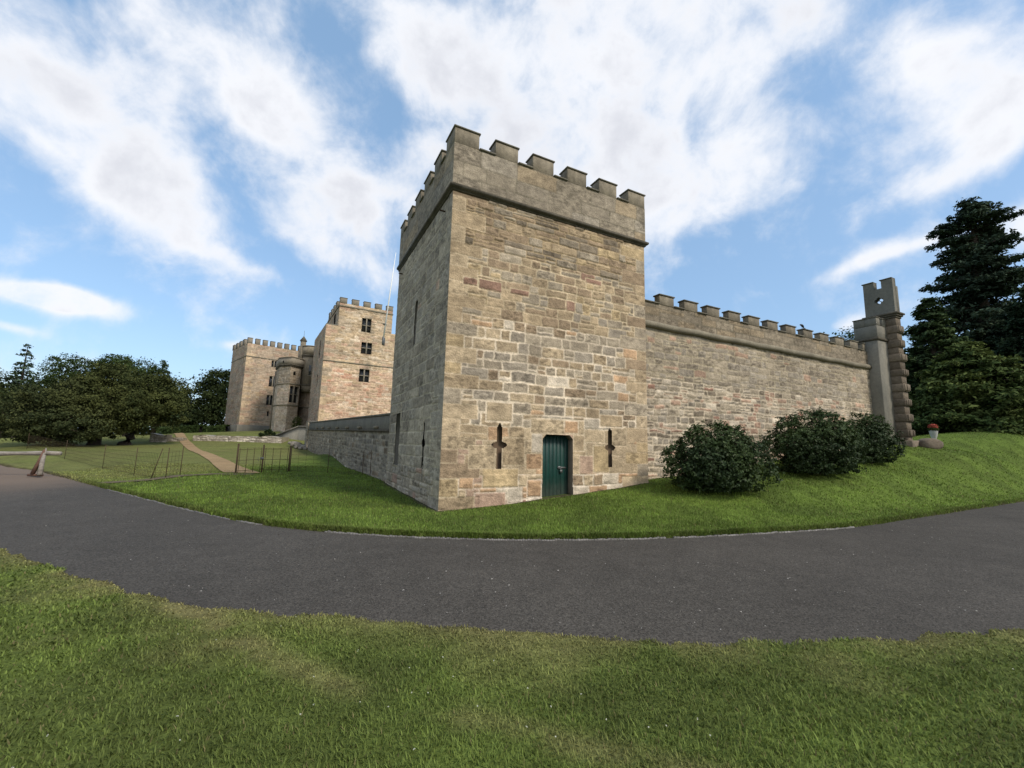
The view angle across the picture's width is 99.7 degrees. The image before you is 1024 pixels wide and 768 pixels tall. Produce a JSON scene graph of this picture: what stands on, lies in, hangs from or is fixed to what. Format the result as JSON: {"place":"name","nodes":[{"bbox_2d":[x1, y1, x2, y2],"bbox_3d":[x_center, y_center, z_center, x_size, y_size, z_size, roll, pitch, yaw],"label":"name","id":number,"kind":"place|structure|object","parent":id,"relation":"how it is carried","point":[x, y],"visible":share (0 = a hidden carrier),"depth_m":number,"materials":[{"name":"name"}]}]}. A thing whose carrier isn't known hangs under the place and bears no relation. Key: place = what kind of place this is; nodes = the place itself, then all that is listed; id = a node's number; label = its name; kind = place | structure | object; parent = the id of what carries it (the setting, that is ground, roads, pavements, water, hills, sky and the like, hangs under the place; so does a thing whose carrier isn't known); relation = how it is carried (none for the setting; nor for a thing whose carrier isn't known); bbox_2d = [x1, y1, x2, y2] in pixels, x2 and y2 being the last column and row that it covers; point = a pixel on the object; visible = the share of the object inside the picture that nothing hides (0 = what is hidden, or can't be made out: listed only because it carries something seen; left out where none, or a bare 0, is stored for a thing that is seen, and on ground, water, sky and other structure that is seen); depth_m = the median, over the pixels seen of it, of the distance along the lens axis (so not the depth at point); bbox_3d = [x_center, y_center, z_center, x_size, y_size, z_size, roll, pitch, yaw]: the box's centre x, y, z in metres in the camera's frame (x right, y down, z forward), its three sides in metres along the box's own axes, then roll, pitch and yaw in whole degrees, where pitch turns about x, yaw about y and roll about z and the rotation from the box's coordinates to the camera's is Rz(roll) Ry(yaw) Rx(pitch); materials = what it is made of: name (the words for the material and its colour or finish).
{"place":"outdoors","nodes":[
{"label":"outdoors","id":0,"kind":"place"},
{"bbox_2d":[172,433,257,472],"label":"path","id":1,"kind":"structure","parent":0,"point":[220,463],"depth_m":26.12,"materials":[{"name":"beige gravel"}]},
{"bbox_2d":[235,444,291,472],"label":"iron gate","id":2,"kind":"structure","parent":1,"relation":"on","point":[260,459],"depth_m":18.58,"materials":[{"name":"black metal"}]},
{"bbox_2d":[0,431,1023,767],"bbox_3d":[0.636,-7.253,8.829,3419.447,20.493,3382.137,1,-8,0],"label":"ground","id":3,"kind":"structure","parent":0,"point":[54,465],"depth_m":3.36,"materials":[{"name":"green plant"}]},
{"bbox_2d":[0,368,39,437],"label":"oak tree","id":4,"kind":"object","parent":3,"relation":"on","point":[6,388],"visible":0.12,"depth_m":59.53,"materials":[{"name":"green plant"}]},
{"bbox_2d":[1,343,39,410],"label":"spruce tree","id":5,"kind":"object","parent":3,"relation":"on","point":[22,378],"visible":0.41,"depth_m":62.39,"materials":[{"name":"green plant"}]},
{"bbox_2d":[0,375,119,446],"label":"yew tree","id":6,"kind":"object","parent":3,"relation":"on","point":[53,416],"visible":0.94,"depth_m":35.40,"materials":[{"name":"green plant"}]},
{"bbox_2d":[26,352,95,435],"bbox_3d":[-58.169,1.509,56.200,9.084,11.619,6.722,1,-8,0],"label":"ash tree","id":7,"kind":"object","parent":3,"relation":"on","point":[67,372],"visible":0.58,"depth_m":55.52,"materials":[{"name":"green plant"}]},
{"bbox_2d":[26,433,183,478],"bbox_3d":[-24.461,3.722,24.581,28.943,1.697,1.065,-4,-10,35],"label":"fence","id":8,"kind":"object","parent":3,"relation":"on","point":[107,456],"visible":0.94,"depth_m":20.06,"materials":[{"name":"metal"}]},
{"bbox_2d":[61,360,158,444],"bbox_3d":[-36.889,1.785,39.712,9.174,8.173,7.732,1,-8,0],"label":"yew tree","id":9,"kind":"object","parent":3,"relation":"on","point":[101,382],"visible":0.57,"depth_m":38.70,"materials":[{"name":"green plant"}]},
{"bbox_2d":[81,354,168,436],"bbox_3d":[-52.387,1.699,58.504,9.811,11.742,8.333,-4,-9,32],"label":"ash tree","id":10,"kind":"object","parent":3,"relation":"on","point":[113,359],"visible":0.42,"depth_m":57.88,"materials":[{"name":"green plant"}]},
{"bbox_2d":[108,370,200,444],"bbox_3d":[-34.004,2.348,40.822,7.084,7.480,5.866,1,-8,0],"label":"yew tree","id":11,"kind":"object","parent":3,"relation":"on","point":[165,409],"visible":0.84,"depth_m":40.38,"materials":[{"name":"green plant"}]},
{"bbox_2d":[149,433,172,441],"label":"wall end block","id":12,"kind":"structure","parent":3,"relation":"on","point":[155,437],"depth_m":43.60,"materials":[{"name":"grey stone"}]},
{"bbox_2d":[145,360,182,432],"bbox_3d":[-49.135,2.034,59.882,8.553,11.224,7.218,4,-8,-18],"label":"spruce tree","id":13,"kind":"object","parent":3,"relation":"on","point":[165,365],"visible":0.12,"depth_m":60.41,"materials":[{"name":"green plant"}]},
{"bbox_2d":[140,383,189,433],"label":"spruce tree","id":14,"kind":"object","parent":3,"relation":"on","point":[187,424],"visible":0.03,"depth_m":73.67,"materials":[{"name":"green plant"}]},
{"bbox_2d":[169,437,186,440],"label":"ruined wall","id":15,"kind":"structure","parent":3,"relation":"on","point":[176,439],"depth_m":44.23,"materials":[{"name":"beige stone"}]},
{"bbox_2d":[155,424,206,433],"bbox_3d":[-41.333,5.834,53.983,6.308,1.729,1.616,0,-8,10],"label":"clipped hedge","id":16,"kind":"object","parent":3,"relation":"on","point":[186,429],"visible":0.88,"depth_m":53.41,"materials":[{"name":"green plant"}]},
{"bbox_2d":[179,389,192,423],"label":"spruce tree","id":17,"kind":"object","parent":3,"relation":"on","point":[186,403],"visible":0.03,"depth_m":77.97,"materials":[{"name":"green plant"}]},
{"bbox_2d":[183,367,230,425],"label":"oak tree","id":18,"kind":"object","parent":3,"relation":"on","point":[211,403],"visible":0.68,"depth_m":77.53,"materials":[{"name":"green plant"}]},
{"bbox_2d":[202,424,229,431],"bbox_3d":[-44.904,6.828,62.401,9.401,2.156,1.630,0,-8,13],"label":"clipped hedge","id":19,"kind":"object","parent":3,"relation":"on","point":[219,428],"visible":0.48,"depth_m":61.32,"materials":[{"name":"green plant"}]},
{"bbox_2d":[193,435,288,442],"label":"ruined wall","id":20,"kind":"structure","parent":3,"relation":"on","point":[270,439],"depth_m":44.64,"materials":[{"name":"beige stone"}]},
{"bbox_2d":[224,337,299,431],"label":"keep","id":21,"kind":"structure","parent":3,"relation":"on","point":[250,389],"depth_m":62.09,"materials":[{"name":"stone"}]},
{"bbox_2d":[266,395,272,404],"bbox_3d":[-35.238,2.330,62.769,0.270,1.418,0.895,-7,-11,44],"label":"window","id":22,"kind":"structure","parent":21,"relation":"in","point":[269,397],"depth_m":62.77,"materials":[{"name":"glass"}]},
{"bbox_2d":[269,376,274,386],"bbox_3d":[-35.070,-0.364,63.250,0.270,1.496,1.016,-7,-11,44],"label":"window","id":23,"kind":"structure","parent":21,"relation":"in","point":[271,379],"depth_m":63.18,"materials":[{"name":"glass"}]},
{"bbox_2d":[259,429,276,436],"bbox_3d":[-26.101,5.528,46.118,1.857,1.546,1.812,1,-8,0],"label":"clipped bush","id":24,"kind":"object","parent":3,"relation":"on","point":[268,432],"visible":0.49,"depth_m":45.85,"materials":[{"name":"green plant"}]},
{"bbox_2d":[269,356,304,431],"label":"bay tower","id":25,"kind":"structure","parent":3,"relation":"on","point":[286,406],"depth_m":55.41,"materials":[{"name":"stone"}]},
{"bbox_2d":[289,386,298,402],"bbox_3d":[-28.132,1.354,55.497,0.300,2.119,1.409,-1,-8,19],"label":"window","id":26,"kind":"structure","parent":25,"relation":"in","point":[293,394],"depth_m":55.58,"materials":[{"name":"glass"}]},
{"bbox_2d":[275,426,305,440],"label":"stair parapet","id":27,"kind":"structure","parent":3,"relation":"on","point":[296,433],"depth_m":46.76,"materials":[{"name":"grey stone"}]},
{"bbox_2d":[291,415,303,427],"bbox_3d":[-26.266,4.950,52.780,1.432,2.320,1.657,7,-10,-33],"label":"shrub","id":28,"kind":"object","parent":3,"relation":"on","point":[298,423],"visible":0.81,"depth_m":52.77,"materials":[{"name":"green plant"}]},
{"bbox_2d":[298,351,309,425],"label":"link range","id":29,"kind":"structure","parent":3,"relation":"on","point":[304,401],"depth_m":57.56,"materials":[{"name":"grey stone"}]},
{"bbox_2d":[299,331,313,392],"bbox_3d":[-27.169,-2.950,58.387,2.736,8.284,2.720,1,-8,0],"label":"stair turret","id":30,"kind":"object","parent":29,"relation":"on","point":[306,354],"visible":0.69,"depth_m":57.17,"materials":[{"name":"beige stone"}]},
{"bbox_2d":[308,365,311,375],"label":"window","id":31,"kind":"structure","parent":30,"relation":"in","point":[310,366],"depth_m":57.08,"materials":[{"name":"glass"}]},
{"bbox_2d":[304,421,314,446],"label":"terrace buttress","id":32,"kind":"structure","parent":3,"relation":"on","point":[306,433],"depth_m":41.44,"materials":[{"name":"grey stone"}]},
{"bbox_2d":[289,448,371,474],"bbox_3d":[-8.001,3.484,19.267,3.653,1.270,0.413,1,-8,3],"label":"fence","id":33,"kind":"object","parent":3,"relation":"on","point":[333,460],"visible":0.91,"depth_m":19.31,"materials":[{"name":"metal"}]},
{"bbox_2d":[307,413,389,481],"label":"terrace wall","id":34,"kind":"structure","parent":3,"relation":"on","point":[354,437],"depth_m":21.91,"materials":[{"name":"grey stone"}]},
{"bbox_2d":[308,297,394,420],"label":"tower","id":35,"kind":"structure","parent":3,"relation":"on","point":[352,366],"depth_m":48.74,"materials":[{"name":"stone"}]},
{"bbox_2d":[359,369,369,381],"bbox_3d":[-16.772,-0.936,48.922,1.124,1.425,0.300,6,-9,-31],"label":"window","id":36,"kind":"structure","parent":35,"relation":"in","point":[363,373],"depth_m":48.95,"materials":[{"name":"glass"}]},
{"bbox_2d":[361,318,371,332],"bbox_3d":[-16.755,-6.689,49.655,1.055,1.653,0.300,6,-9,-31],"label":"window","id":37,"kind":"structure","parent":35,"relation":"in","point":[366,323],"depth_m":49.70,"materials":[{"name":"glass"}]},
{"bbox_2d":[361,342,371,354],"bbox_3d":[-16.658,-4.073,49.386,1.173,1.320,0.300,6,-9,-31],"label":"window","id":38,"kind":"structure","parent":35,"relation":"in","point":[366,348],"depth_m":49.43,"materials":[{"name":"glass"}]},
{"bbox_2d":[382,254,395,345],"bbox_3d":[-13.765,-9.602,48.474,0.943,10.772,0.540,1,-8,0],"label":"flagpole","id":39,"kind":"object","parent":35,"relation":"attached to","point":[383,337],"visible":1,"depth_m":48.08,"materials":[{"name":"white metal"}]},
{"bbox_2d":[0,319,1002,434],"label":"wood","id":40,"kind":"object","parent":3,"relation":"on","point":[136,378],"depth_m":70.39,"materials":[{"name":"green plant"}]},
{"bbox_2d":[11,616,1012,767],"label":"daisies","id":41,"kind":"object","parent":3,"relation":"on","point":[428,692],"visible":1,"depth_m":2.68,"materials":[{"name":"white plant"}]},
{"bbox_2d":[385,124,648,510],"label":"corner tower","id":42,"kind":"structure","parent":3,"relation":"on","point":[519,368],"depth_m":12.74,"materials":[{"name":"stone"}]},
{"bbox_2d":[394,413,400,464],"bbox_3d":[-3.937,1.960,15.441,0.288,1.870,0.660,5,-9,-27],"label":"narrow window","id":43,"kind":"structure","parent":42,"relation":"in","point":[398,415],"depth_m":15.69,"materials":[{"name":"glass"}]},
{"bbox_2d":[414,301,417,344],"bbox_3d":[-3.096,-2.044,14.439,0.208,1.620,0.300,5,-9,-27],"label":"lancet window","id":44,"kind":"structure","parent":42,"relation":"in","point":[416,301],"depth_m":14.55,"materials":[{"name":"glass"}]},
{"bbox_2d":[542,435,567,496],"bbox_3d":[1.205,2.473,12.569,1.050,1.970,0.115,5,-9,-27],"label":"door","id":45,"kind":"structure","parent":42,"relation":"in","point":[555,447],"depth_m":12.63,"materials":[{"name":"green paint"}]},
{"bbox_2d":[53,431,1023,540],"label":"verge grass","id":46,"kind":"structure","parent":3,"relation":"on","point":[297,498],"depth_m":12.04,"materials":[{"name":"green plant"}]},
{"bbox_2d":[80,478,1023,540],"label":"edge grass","id":47,"kind":"structure","parent":3,"relation":"on","point":[520,535],"depth_m":8.77,"materials":[{"name":"green plant"}]},
{"bbox_2d":[658,419,785,493],"bbox_3d":[5.920,2.194,12.565,3.462,2.346,2.814,1,-8,0],"label":"rhododendron","id":48,"kind":"object","parent":3,"relation":"on","point":[725,459],"visible":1,"depth_m":11.90,"materials":[{"name":"green plant"}]},
{"bbox_2d":[645,293,872,478],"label":"curtain wall","id":49,"kind":"structure","parent":3,"relation":"on","point":[708,363],"depth_m":17.21,"materials":[{"name":"beige stone"}]},
{"bbox_2d":[759,407,873,474],"bbox_3d":[10.699,2.106,15.431,3.760,2.715,2.816,1,-8,0],"label":"rhododendron","id":50,"kind":"object","parent":3,"relation":"on","point":[817,447],"visible":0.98,"depth_m":14.74,"materials":[{"name":"green plant"}]},
{"bbox_2d":[823,326,854,341],"bbox_3d":[35.373,-0.315,44.126,8.223,11.743,8.088,1,-8,0],"label":"oak tree","id":51,"kind":"object","parent":3,"relation":"on","point":[850,336],"visible":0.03,"depth_m":45.03,"materials":[{"name":"green plant"}]},
{"bbox_2d":[839,411,906,463],"bbox_3d":[14.882,2.348,18.160,2.646,2.483,2.348,-3,-9,27],"label":"rhododendron","id":52,"kind":"object","parent":3,"relation":"on","point":[876,434],"visible":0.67,"depth_m":17.61,"materials":[{"name":"green plant"}]},
{"bbox_2d":[852,316,896,444],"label":"wall buttress","id":53,"kind":"structure","parent":3,"relation":"on","point":[871,332],"depth_m":21.80,"materials":[{"name":"grey stone"}]},
{"bbox_2d":[861,277,918,446],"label":"gate pier","id":54,"kind":"structure","parent":3,"relation":"on","point":[888,308],"depth_m":21.92,"materials":[{"name":"stone"}]},
{"bbox_2d":[917,438,943,448],"bbox_3d":[20.459,2.957,21.181,1.090,0.612,0.802,1,-8,0],"label":"boulder","id":55,"kind":"object","parent":3,"relation":"on","point":[932,443],"visible":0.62,"depth_m":20.85,"materials":[{"name":"stone"}]},
{"bbox_2d":[927,424,938,438],"bbox_3d":[24.813,2.924,25.427,0.509,1.178,0.528,1,-8,0],"label":"flower urn","id":56,"kind":"object","parent":3,"relation":"on","point":[933,429],"visible":0.96,"depth_m":25.32,"materials":[{"name":"stone"}]},
{"bbox_2d":[902,296,973,413],"bbox_3d":[36.156,-1.544,36.884,8.309,12.030,7.979,1,-8,0],"label":"cedar tree","id":57,"kind":"object","parent":3,"relation":"on","point":[934,334],"visible":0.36,"depth_m":36.62,"materials":[{"name":"green plant"}]},
{"bbox_2d":[908,341,1023,435],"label":"cypress tree","id":58,"kind":"object","parent":3,"relation":"on","point":[976,387],"visible":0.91,"depth_m":29.85,"materials":[{"name":"green plant"}]},
{"bbox_2d":[918,196,1023,363],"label":"giant conifer","id":59,"kind":"object","parent":3,"relation":"on","point":[976,260],"visible":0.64,"depth_m":43.24,"materials":[{"name":"green plant"}]},
{"bbox_2d":[986,284,1023,423],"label":"cypress tree","id":60,"kind":"object","parent":3,"relation":"on","point":[1006,349],"visible":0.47,"depth_m":38.09,"materials":[{"name":"green plant"}]},
{"bbox_2d":[0,465,1023,646],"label":"road","id":61,"kind":"structure","parent":0,"point":[613,596],"depth_m":5.97,"materials":[{"name":"grey asphalt"}]},
{"bbox_2d":[0,448,61,475],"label":"timber barrier","id":62,"kind":"object","parent":61,"relation":"on","point":[39,464],"visible":1,"depth_m":17.41,"materials":[{"name":"white wood"}]},
{"bbox_2d":[107,489,854,540],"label":"kerb","id":63,"kind":"structure","parent":61,"relation":"on","point":[328,531],"depth_m":8.36,"materials":[{"name":"stone"}]},
{"bbox_2d":[0,0,1023,426],"label":"sky","id":64,"kind":"structure","parent":0,"point":[183,182],"materials":[{"name":"blue"}]},
{"bbox_2d":[23,511,1007,629],"bbox_3d":[-0.540,2.923,8.749,26.920,0.070,9.459,1,-8,0],"label":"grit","id":65,"kind":"object","parent":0,"point":[557,570],"visible":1,"depth_m":5.67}
]}

